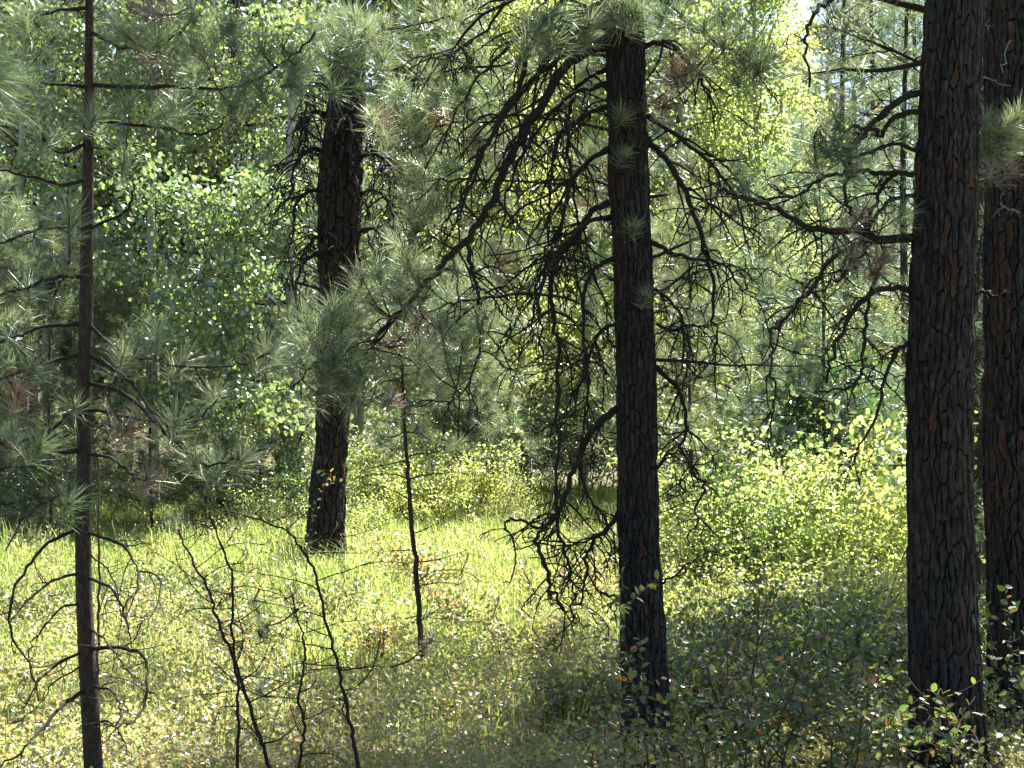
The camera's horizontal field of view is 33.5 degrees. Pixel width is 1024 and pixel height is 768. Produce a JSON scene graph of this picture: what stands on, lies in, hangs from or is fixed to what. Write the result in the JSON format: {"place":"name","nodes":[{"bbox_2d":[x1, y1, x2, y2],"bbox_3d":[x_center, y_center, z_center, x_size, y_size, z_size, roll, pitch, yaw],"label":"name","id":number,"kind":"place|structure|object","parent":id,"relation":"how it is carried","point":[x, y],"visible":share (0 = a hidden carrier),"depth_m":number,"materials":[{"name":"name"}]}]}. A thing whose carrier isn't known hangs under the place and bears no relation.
{"place":"outdoors","nodes":[
{"label":"outdoors","id":0,"kind":"place"},
{"bbox_2d":[0,42,120,508],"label":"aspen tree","id":1,"kind":"object","parent":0,"point":[76,77],"visible":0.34,"depth_m":28.47,"materials":[{"name":"green plant"}]},
{"bbox_2d":[0,0,155,516],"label":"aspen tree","id":2,"kind":"object","parent":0,"point":[23,160],"visible":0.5,"depth_m":26.76,"materials":[{"name":"green plant"}]},
{"bbox_2d":[0,0,276,500],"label":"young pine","id":3,"kind":"object","parent":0,"point":[16,143],"visible":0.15,"depth_m":29.85,"materials":[{"name":"green plant"}]},
{"bbox_2d":[0,0,923,356],"label":"sky","id":4,"kind":"structure","parent":0,"point":[803,3],"materials":[{"name":"white"}]},
{"bbox_2d":[0,359,1022,767],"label":"ground","id":5,"kind":"structure","parent":0,"point":[312,743],"depth_m":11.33,"materials":[{"name":"green plant"}]},
{"bbox_2d":[0,18,56,421],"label":"young pine","id":6,"kind":"object","parent":5,"relation":"on","point":[11,74],"visible":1,"depth_m":5.27,"materials":[{"name":"green plant"}]},
{"bbox_2d":[0,165,120,538],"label":"young pine","id":7,"kind":"object","parent":5,"relation":"on","point":[8,318],"visible":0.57,"depth_m":23.87,"materials":[{"name":"green plant"}]},
{"bbox_2d":[0,0,147,476],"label":"leafy tree","id":8,"kind":"object","parent":5,"relation":"on","point":[6,13],"visible":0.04,"depth_m":33.59,"materials":[{"name":"green plant"}]},
{"bbox_2d":[0,200,182,537],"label":"young pine","id":9,"kind":"object","parent":5,"relation":"on","point":[71,314],"visible":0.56,"depth_m":24.58,"materials":[{"name":"green plant"}]},
{"bbox_2d":[0,0,269,493],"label":"leafy tree","id":10,"kind":"object","parent":5,"relation":"on","point":[123,197],"visible":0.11,"depth_m":31.75,"materials":[{"name":"green plant"}]},
{"bbox_2d":[36,244,262,534],"bbox_3d":[-5.474,0.212,25.436,3.397,4.717,3.225,0,0,23],"label":"young pine","id":11,"kind":"object","parent":5,"relation":"on","point":[126,304],"visible":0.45,"depth_m":25.12,"materials":[{"name":"green plant"}]},
{"bbox_2d":[0,0,340,767],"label":"young pine","id":12,"kind":"object","parent":5,"relation":"on","point":[88,646],"visible":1,"depth_m":7.70,"materials":[{"name":"green plant"}]},
{"bbox_2d":[60,0,312,485],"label":"leafy tree","id":13,"kind":"object","parent":5,"relation":"on","point":[182,244],"visible":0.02,"depth_m":35.84,"materials":[{"name":"green plant"}]},
{"bbox_2d":[138,539,264,632],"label":"leafy shrub","id":14,"kind":"object","parent":5,"relation":"on","point":[204,593],"visible":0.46,"depth_m":15.47,"materials":[{"name":"green plant"}]},
{"bbox_2d":[70,0,339,510],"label":"aspen tree","id":15,"kind":"object","parent":5,"relation":"on","point":[181,140],"visible":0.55,"depth_m":27.00,"materials":[{"name":"green plant"}]},
{"bbox_2d":[64,75,353,519],"bbox_3d":[-4.433,-1.305,24.279,3.657,7.050,4.234,0,0,-19],"label":"aspen tree","id":16,"kind":"object","parent":5,"relation":"on","point":[207,218],"visible":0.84,"depth_m":24.25,"materials":[{"name":"green plant"}]},
{"bbox_2d":[163,494,298,767],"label":"pine sapling","id":17,"kind":"object","parent":5,"relation":"on","point":[234,669],"visible":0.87,"depth_m":8.50,"materials":[{"name":"brown wood"}]},
{"bbox_2d":[146,492,320,767],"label":"pine sapling","id":18,"kind":"object","parent":5,"relation":"on","point":[257,733],"visible":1,"depth_m":8.20,"materials":[{"name":"brown wood"}]},
{"bbox_2d":[93,0,393,495],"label":"leafy tree","id":19,"kind":"object","parent":5,"relation":"on","point":[237,4],"visible":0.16,"depth_m":29.92,"materials":[{"name":"green plant"}]},
{"bbox_2d":[187,571,325,662],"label":"leafy shrub","id":20,"kind":"object","parent":5,"relation":"on","point":[224,616],"visible":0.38,"depth_m":13.54,"materials":[{"name":"green plant"}]},
{"bbox_2d":[223,466,309,526],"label":"leafy shrub","id":21,"kind":"object","parent":5,"relation":"on","point":[256,499],"visible":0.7,"depth_m":24.30,"materials":[{"name":"green plant"}]},
{"bbox_2d":[160,284,375,523],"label":"tree","id":22,"kind":"object","parent":5,"relation":"on","point":[220,500],"visible":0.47,"depth_m":25.65,"materials":[{"name":"green plant"}]},
{"bbox_2d":[139,0,418,493],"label":"leafy tree","id":23,"kind":"object","parent":5,"relation":"on","point":[221,179],"visible":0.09,"depth_m":32.47,"materials":[{"name":"green plant"}]},
{"bbox_2d":[215,580,372,767],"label":"pine sapling","id":24,"kind":"object","parent":5,"relation":"on","point":[263,634],"visible":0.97,"depth_m":8.39,"materials":[{"name":"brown wood"}]},
{"bbox_2d":[230,393,369,525],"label":"leafy shrub","id":25,"kind":"object","parent":5,"relation":"on","point":[304,473],"visible":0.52,"depth_m":25.15,"materials":[{"name":"green plant"}]},
{"bbox_2d":[165,474,443,767],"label":"pine sapling","id":26,"kind":"object","parent":5,"relation":"on","point":[345,700],"visible":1,"depth_m":8.00,"materials":[{"name":"brown wood"}]},
{"bbox_2d":[255,548,386,636],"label":"leafy shrub","id":27,"kind":"object","parent":5,"relation":"on","point":[342,591],"visible":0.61,"depth_m":15.27,"materials":[{"name":"green plant"}]},
{"bbox_2d":[247,0,431,567],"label":"pine tree","id":28,"kind":"object","parent":5,"relation":"on","point":[340,193],"visible":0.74,"depth_m":20.08,"materials":[{"name":"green plant"}]},
{"bbox_2d":[215,17,465,355],"bbox_3d":[-2.703,-1.899,26.954,4.041,8.323,3.489,0,0,0],"label":"young pine","id":29,"kind":"object","parent":5,"relation":"on","point":[311,214],"visible":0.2,"depth_m":26.99,"materials":[{"name":"green plant"}]},
{"bbox_2d":[246,0,495,482],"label":"leafy tree","id":30,"kind":"object","parent":5,"relation":"on","point":[361,422],"visible":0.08,"depth_m":36.70,"materials":[{"name":"green plant"}]},
{"bbox_2d":[333,577,434,666],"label":"leafy shrub","id":31,"kind":"object","parent":5,"relation":"on","point":[376,632],"visible":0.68,"depth_m":13.17,"materials":[{"name":"green plant"}]},
{"bbox_2d":[345,424,435,514],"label":"leafy shrub","id":32,"kind":"object","parent":5,"relation":"on","point":[370,461],"visible":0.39,"depth_m":27.73,"materials":[{"name":"green plant"}]},
{"bbox_2d":[333,338,478,669],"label":"pine sapling","id":33,"kind":"object","parent":5,"relation":"on","point":[419,617],"visible":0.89,"depth_m":12.99,"materials":[{"name":"green plant"}]},
{"bbox_2d":[349,445,479,531],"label":"leafy shrub","id":34,"kind":"object","parent":5,"relation":"on","point":[433,480],"visible":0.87,"depth_m":25.60,"materials":[{"name":"green plant"}]},
{"bbox_2d":[351,0,485,470],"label":"leafy tree","id":35,"kind":"object","parent":5,"relation":"on","point":[449,242],"visible":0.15,"depth_m":36.64,"materials":[{"name":"green plant"}]},
{"bbox_2d":[362,375,508,493],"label":"leafy shrub","id":36,"kind":"object","parent":5,"relation":"on","point":[450,425],"visible":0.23,"depth_m":30.35,"materials":[{"name":"green plant"}]},
{"bbox_2d":[374,513,499,591],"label":"leafy shrub","id":37,"kind":"object","parent":5,"relation":"on","point":[411,561],"visible":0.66,"depth_m":17.20,"materials":[{"name":"green plant"}]},
{"bbox_2d":[347,244,560,511],"bbox_3d":[-0.943,-0.085,28.132,3.604,4.632,3.213,0,0,0],"label":"young pine","id":38,"kind":"object","parent":5,"relation":"on","point":[488,366],"visible":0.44,"depth_m":27.74,"materials":[{"name":"green plant"}]},
{"bbox_2d":[0,4,910,441],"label":"wood","id":39,"kind":"object","parent":5,"relation":"on","point":[374,410],"depth_m":70.20,"materials":[{"name":"green plant"}]},
{"bbox_2d":[404,557,529,641],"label":"leafy shrub","id":40,"kind":"object","parent":5,"relation":"on","point":[454,600],"visible":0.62,"depth_m":14.42,"materials":[{"name":"green plant"}]},
{"bbox_2d":[367,0,582,478],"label":"leafy tree","id":41,"kind":"object","parent":5,"relation":"on","point":[480,97],"visible":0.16,"depth_m":37.54,"materials":[{"name":"green plant"}]},
{"bbox_2d":[406,424,547,521],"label":"leafy shrub","id":42,"kind":"object","parent":5,"relation":"on","point":[471,467],"visible":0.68,"depth_m":26.66,"materials":[{"name":"green plant"}]},
{"bbox_2d":[447,450,542,524],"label":"leafy shrub","id":43,"kind":"object","parent":5,"relation":"on","point":[517,496],"visible":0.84,"depth_m":26.43,"materials":[{"name":"green plant"}]},
{"bbox_2d":[0,490,1022,765],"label":"dry stalks","id":44,"kind":"object","parent":5,"relation":"on","point":[312,608],"visible":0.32,"depth_m":15.35,"materials":[{"name":"plant"}]},
{"bbox_2d":[0,505,1023,767],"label":"ground cover","id":45,"kind":"object","parent":5,"relation":"on","point":[452,753],"visible":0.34,"depth_m":10.49,"materials":[{"name":"green plant"}]},
{"bbox_2d":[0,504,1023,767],"bbox_3d":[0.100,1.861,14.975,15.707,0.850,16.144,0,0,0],"label":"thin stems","id":46,"kind":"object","parent":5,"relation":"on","point":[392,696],"visible":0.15,"depth_m":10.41,"materials":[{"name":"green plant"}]},
{"bbox_2d":[428,0,599,487],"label":"leafy tree","id":47,"kind":"object","parent":5,"relation":"on","point":[504,28],"visible":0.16,"depth_m":35.85,"materials":[{"name":"green plant"}]},
{"bbox_2d":[253,0,794,767],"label":"pine tree","id":48,"kind":"object","parent":5,"relation":"on","point":[623,26],"visible":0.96,"depth_m":9.77,"materials":[{"name":"green plant"}]},
{"bbox_2d":[459,591,590,673],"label":"leafy shrub","id":49,"kind":"object","parent":5,"relation":"on","point":[525,626],"visible":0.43,"depth_m":12.98,"materials":[{"name":"green plant"}]},
{"bbox_2d":[462,348,616,497],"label":"leafy shrub","id":50,"kind":"object","parent":5,"relation":"on","point":[539,428],"visible":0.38,"depth_m":30.71,"materials":[{"name":"green plant"}]},
{"bbox_2d":[494,526,618,613],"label":"leafy shrub","id":51,"kind":"object","parent":5,"relation":"on","point":[597,565],"visible":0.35,"depth_m":16.20,"materials":[{"name":"green plant"}]},
{"bbox_2d":[507,624,621,732],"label":"leafy shrub","id":52,"kind":"object","parent":5,"relation":"on","point":[565,699],"visible":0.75,"depth_m":11.10,"materials":[{"name":"green plant"}]},
{"bbox_2d":[304,0,838,420],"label":"young pine","id":53,"kind":"object","parent":5,"relation":"on","point":[364,32],"visible":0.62,"depth_m":13.89,"materials":[{"name":"green plant"}]},
{"bbox_2d":[500,0,656,483],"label":"leafy tree","id":54,"kind":"object","parent":5,"relation":"on","point":[595,117],"visible":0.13,"depth_m":33.83,"materials":[{"name":"green plant"}]},
{"bbox_2d":[514,349,670,503],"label":"leafy shrub","id":55,"kind":"object","parent":5,"relation":"on","point":[570,452],"visible":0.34,"depth_m":30.15,"materials":[{"name":"green plant"}]},
{"bbox_2d":[523,699,769,767],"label":"broad leaved shrub","id":56,"kind":"object","parent":5,"relation":"on","point":[675,743],"visible":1,"depth_m":7.93,"materials":[{"name":"green plant"}]},
{"bbox_2d":[579,566,715,767],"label":"broad leaved shrub","id":57,"kind":"object","parent":5,"relation":"on","point":[689,671],"visible":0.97,"depth_m":8.27,"materials":[{"name":"green plant"}]},
{"bbox_2d":[592,357,735,512],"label":"leafy shrub","id":58,"kind":"object","parent":5,"relation":"on","point":[660,412],"visible":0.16,"depth_m":26.62,"materials":[{"name":"green plant"}]},
{"bbox_2d":[569,190,792,554],"bbox_3d":[2.174,-0.152,21.829,3.072,4.881,2.704,0,0,18],"label":"young pine","id":59,"kind":"object","parent":5,"relation":"on","point":[659,235],"visible":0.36,"depth_m":21.77,"materials":[{"name":"green plant"}]},
{"bbox_2d":[563,0,798,486],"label":"leafy tree","id":60,"kind":"object","parent":5,"relation":"on","point":[680,120],"visible":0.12,"depth_m":35.73,"materials":[{"name":"green plant"}]},
{"bbox_2d":[589,607,773,733],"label":"leafy shrub","id":61,"kind":"object","parent":5,"relation":"on","point":[681,652],"visible":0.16,"depth_m":11.03,"materials":[{"name":"green plant"}]},
{"bbox_2d":[605,446,782,578],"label":"leafy shrub","id":62,"kind":"object","parent":5,"relation":"on","point":[662,479],"visible":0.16,"depth_m":18.01,"materials":[{"name":"green plant"}]},
{"bbox_2d":[600,543,812,685],"bbox_3d":[1.448,1.774,12.700,1.594,1.193,1.348,0,0,-25],"label":"leafy shrub","id":63,"kind":"object","parent":5,"relation":"on","point":[722,622],"visible":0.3,"depth_m":12.65,"materials":[{"name":"green plant"}]},
{"bbox_2d":[650,0,779,490],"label":"leafy tree","id":64,"kind":"object","parent":5,"relation":"on","point":[709,148],"visible":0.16,"depth_m":32.79,"materials":[{"name":"green plant"}]},
{"bbox_2d":[668,631,776,744],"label":"broad leaved shrub","id":65,"kind":"object","parent":5,"relation":"on","point":[700,648],"visible":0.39,"depth_m":10.45,"materials":[{"name":"green plant"}]},
{"bbox_2d":[659,450,806,588],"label":"leafy shrub","id":66,"kind":"object","parent":5,"relation":"on","point":[701,544],"visible":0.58,"depth_m":16.87,"materials":[{"name":"green plant"}]},
{"bbox_2d":[663,543,807,633],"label":"leafy shrub","id":67,"kind":"object","parent":5,"relation":"on","point":[672,595],"visible":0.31,"depth_m":14.26,"materials":[{"name":"green plant"}]},
{"bbox_2d":[669,629,811,760],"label":"leafy shrub","id":68,"kind":"object","parent":5,"relation":"on","point":[701,709],"visible":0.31,"depth_m":10.33,"materials":[{"name":"green plant"}]},
{"bbox_2d":[659,156,829,461],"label":"young pine","id":69,"kind":"object","parent":5,"relation":"on","point":[766,214],"visible":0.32,"depth_m":25.93,"materials":[{"name":"green plant"}]},
{"bbox_2d":[661,352,831,520],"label":"leafy shrub","id":70,"kind":"object","parent":5,"relation":"on","point":[713,422],"visible":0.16,"depth_m":25.36,"materials":[{"name":"green plant"}]},
{"bbox_2d":[699,553,814,767],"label":"broad leaved shrub","id":71,"kind":"object","parent":5,"relation":"on","point":[757,602],"visible":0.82,"depth_m":9.10,"materials":[{"name":"green plant"}]},
{"bbox_2d":[672,0,847,424],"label":"leafy tree","id":72,"kind":"object","parent":5,"relation":"on","point":[757,145],"visible":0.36,"depth_m":30.68,"materials":[{"name":"green plant"}]},
{"bbox_2d":[682,532,839,626],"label":"leafy shrub","id":73,"kind":"object","parent":5,"relation":"on","point":[739,578],"visible":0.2,"depth_m":14.86,"materials":[{"name":"green plant"}]},
{"bbox_2d":[666,568,858,731],"bbox_3d":[1.586,1.819,11.504,1.514,1.091,1.281,0,0,18],"label":"leafy shrub","id":74,"kind":"object","parent":5,"relation":"on","point":[754,628],"visible":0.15,"depth_m":11.51,"materials":[{"name":"green plant"}]},
{"bbox_2d":[662,436,883,594],"bbox_3d":[2.633,1.389,17.047,2.215,1.727,2.885,0,0,0],"label":"leafy shrub","id":75,"kind":"object","parent":5,"relation":"on","point":[823,541],"visible":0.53,"depth_m":16.46,"materials":[{"name":"green plant"}]},
{"bbox_2d":[716,6,853,422],"bbox_3d":[5.797,-2.920,35.926,3.439,10.343,3.154,0,0,29],"label":"leafy tree","id":76,"kind":"object","parent":5,"relation":"on","point":[798,77],"visible":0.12,"depth_m":35.87,"materials":[{"name":"green plant"}]},
{"bbox_2d":[697,601,873,767],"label":"broad leaved shrub","id":77,"kind":"object","parent":5,"relation":"on","point":[771,707],"visible":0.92,"depth_m":8.46,"materials":[{"name":"green plant"}]},
{"bbox_2d":[668,415,905,577],"bbox_3d":[2.890,1.258,17.724,2.708,1.987,2.490,0,0,20],"label":"leafy shrub","id":78,"kind":"object","parent":5,"relation":"on","point":[745,463],"visible":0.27,"depth_m":17.44,"materials":[{"name":"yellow plant"}]},
{"bbox_2d":[689,550,897,672],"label":"leafy shrub","id":79,"kind":"object","parent":5,"relation":"on","point":[796,613],"visible":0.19,"depth_m":12.90,"materials":[{"name":"green plant"}]},
{"bbox_2d":[703,324,905,561],"bbox_3d":[4.203,0.804,19.155,3.739,3.007,2.832,0,0,27],"label":"leafy shrub","id":80,"kind":"object","parent":5,"relation":"on","point":[791,428],"visible":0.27,"depth_m":19.54,"materials":[{"name":"green plant"}]},
{"bbox_2d":[716,562,895,701],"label":"leafy shrub","id":81,"kind":"object","parent":5,"relation":"on","point":[849,631],"visible":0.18,"depth_m":12.01,"materials":[{"name":"green plant"}]},
{"bbox_2d":[709,94,908,454],"bbox_3d":[3.656,-0.558,19.964,2.850,5.621,2.801,0,0,0],"label":"young pine","id":82,"kind":"object","parent":5,"relation":"on","point":[821,319],"visible":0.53,"depth_m":19.92,"materials":[{"name":"green plant"}]},
{"bbox_2d":[715,537,902,628],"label":"leafy shrub","id":83,"kind":"object","parent":5,"relation":"on","point":[835,590],"visible":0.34,"depth_m":14.52,"materials":[{"name":"green plant"}]},
{"bbox_2d":[734,399,907,586],"bbox_3d":[3.781,1.227,17.503,2.708,2.155,2.490,0,0,-20],"label":"leafy shrub","id":84,"kind":"object","parent":5,"relation":"on","point":[884,473],"visible":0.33,"depth_m":17.07,"materials":[{"name":"green plant"}]},
{"bbox_2d":[735,343,906,516],"bbox_3d":[3.888,0.894,20.840,2.463,2.772,3.252,0,0,-20],"label":"leafy shrub","id":85,"kind":"object","parent":5,"relation":"on","point":[840,415],"visible":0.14,"depth_m":19.90,"materials":[{"name":"green plant"}]},
{"bbox_2d":[643,0,1009,767],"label":"pine tree","id":86,"kind":"object","parent":5,"relation":"on","point":[943,292],"visible":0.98,"depth_m":9.34,"materials":[{"name":"brown plant"}]},
{"bbox_2d":[760,530,907,673],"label":"leafy shrub","id":87,"kind":"object","parent":5,"relation":"on","point":[855,616],"visible":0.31,"depth_m":12.87,"materials":[{"name":"green plant"}]},
{"bbox_2d":[760,541,907,633],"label":"leafy shrub","id":88,"kind":"object","parent":5,"relation":"on","point":[894,586],"visible":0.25,"depth_m":14.25,"materials":[{"name":"green plant"}]},
{"bbox_2d":[761,629,907,753],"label":"leafy shrub","id":89,"kind":"object","parent":5,"relation":"on","point":[888,691],"visible":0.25,"depth_m":10.46,"materials":[{"name":"green plant"}]},
{"bbox_2d":[707,0,985,607],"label":"young pine","id":90,"kind":"object","parent":5,"relation":"on","point":[861,68],"visible":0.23,"depth_m":17.14,"materials":[{"name":"green plant"}]},
{"bbox_2d":[791,0,908,378],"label":"pine","id":91,"kind":"object","parent":5,"relation":"on","point":[842,94],"visible":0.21,"depth_m":51.88,"materials":[{"name":"green plant"}]},
{"bbox_2d":[765,637,943,767],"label":"broad leaved shrub","id":92,"kind":"object","parent":5,"relation":"on","point":[893,721],"visible":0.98,"depth_m":8.20,"materials":[{"name":"green plant"}]},
{"bbox_2d":[802,629,907,731],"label":"broad leaved shrub","id":93,"kind":"object","parent":5,"relation":"on","point":[846,637],"visible":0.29,"depth_m":10.96,"materials":[{"name":"green plant"}]},
{"bbox_2d":[736,430,985,607],"bbox_3d":[3.354,1.375,16.428,2.215,1.856,2.885,0,0,-40],"label":"leafy shrub","id":94,"kind":"object","parent":5,"relation":"on","point":[862,528],"visible":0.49,"depth_m":16.30,"materials":[{"name":"green plant"}]},
{"bbox_2d":[840,277,905,448],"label":"leafy tree","id":95,"kind":"object","parent":5,"relation":"on","point":[885,301],"visible":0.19,"depth_m":32.93,"materials":[{"name":"green plant"}]},
{"bbox_2d":[838,0,913,391],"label":"pine","id":96,"kind":"object","parent":5,"relation":"on","point":[872,78],"visible":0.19,"depth_m":59.88,"materials":[{"name":"green plant"}]},
{"bbox_2d":[777,584,985,704],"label":"leafy shrub","id":97,"kind":"object","parent":5,"relation":"on","point":[883,621],"visible":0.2,"depth_m":11.83,"materials":[{"name":"green plant"}]},
{"bbox_2d":[851,1,922,369],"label":"pine","id":98,"kind":"object","parent":5,"relation":"on","point":[912,20],"visible":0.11,"depth_m":55.94,"materials":[{"name":"green plant"}]},
{"bbox_2d":[796,0,984,109],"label":"young pine","id":99,"kind":"object","parent":5,"relation":"on","point":[857,22],"visible":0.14,"depth_m":15.45,"materials":[{"name":"green plant"}]},
{"bbox_2d":[861,0,924,446],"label":"pine","id":100,"kind":"object","parent":5,"relation":"on","point":[906,84],"visible":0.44,"depth_m":47.91,"materials":[{"name":"green plant"}]},
{"bbox_2d":[863,162,984,614],"bbox_3d":[4.372,-0.021,15.865,2.106,4.653,2.100,0,0,0],"label":"young pine","id":101,"kind":"object","parent":5,"relation":"on","point":[978,510],"visible":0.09,"depth_m":15.95,"materials":[{"name":"green plant"}]},
{"bbox_2d":[893,677,1006,767],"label":"broad leaved shrub","id":102,"kind":"object","parent":5,"relation":"on","point":[951,740],"visible":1,"depth_m":7.53,"materials":[{"name":"green plant"}]},
{"bbox_2d":[973,0,1023,728],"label":"pine tree","id":103,"kind":"object","parent":5,"relation":"on","point":[1002,159],"visible":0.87,"depth_m":10.85,"materials":[{"name":"brown plant"}]},
{"bbox_2d":[978,584,1023,767],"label":"broad leaved shrub","id":104,"kind":"object","parent":5,"relation":"on","point":[995,688],"visible":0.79,"depth_m":9.84,"materials":[{"name":"green plant"}]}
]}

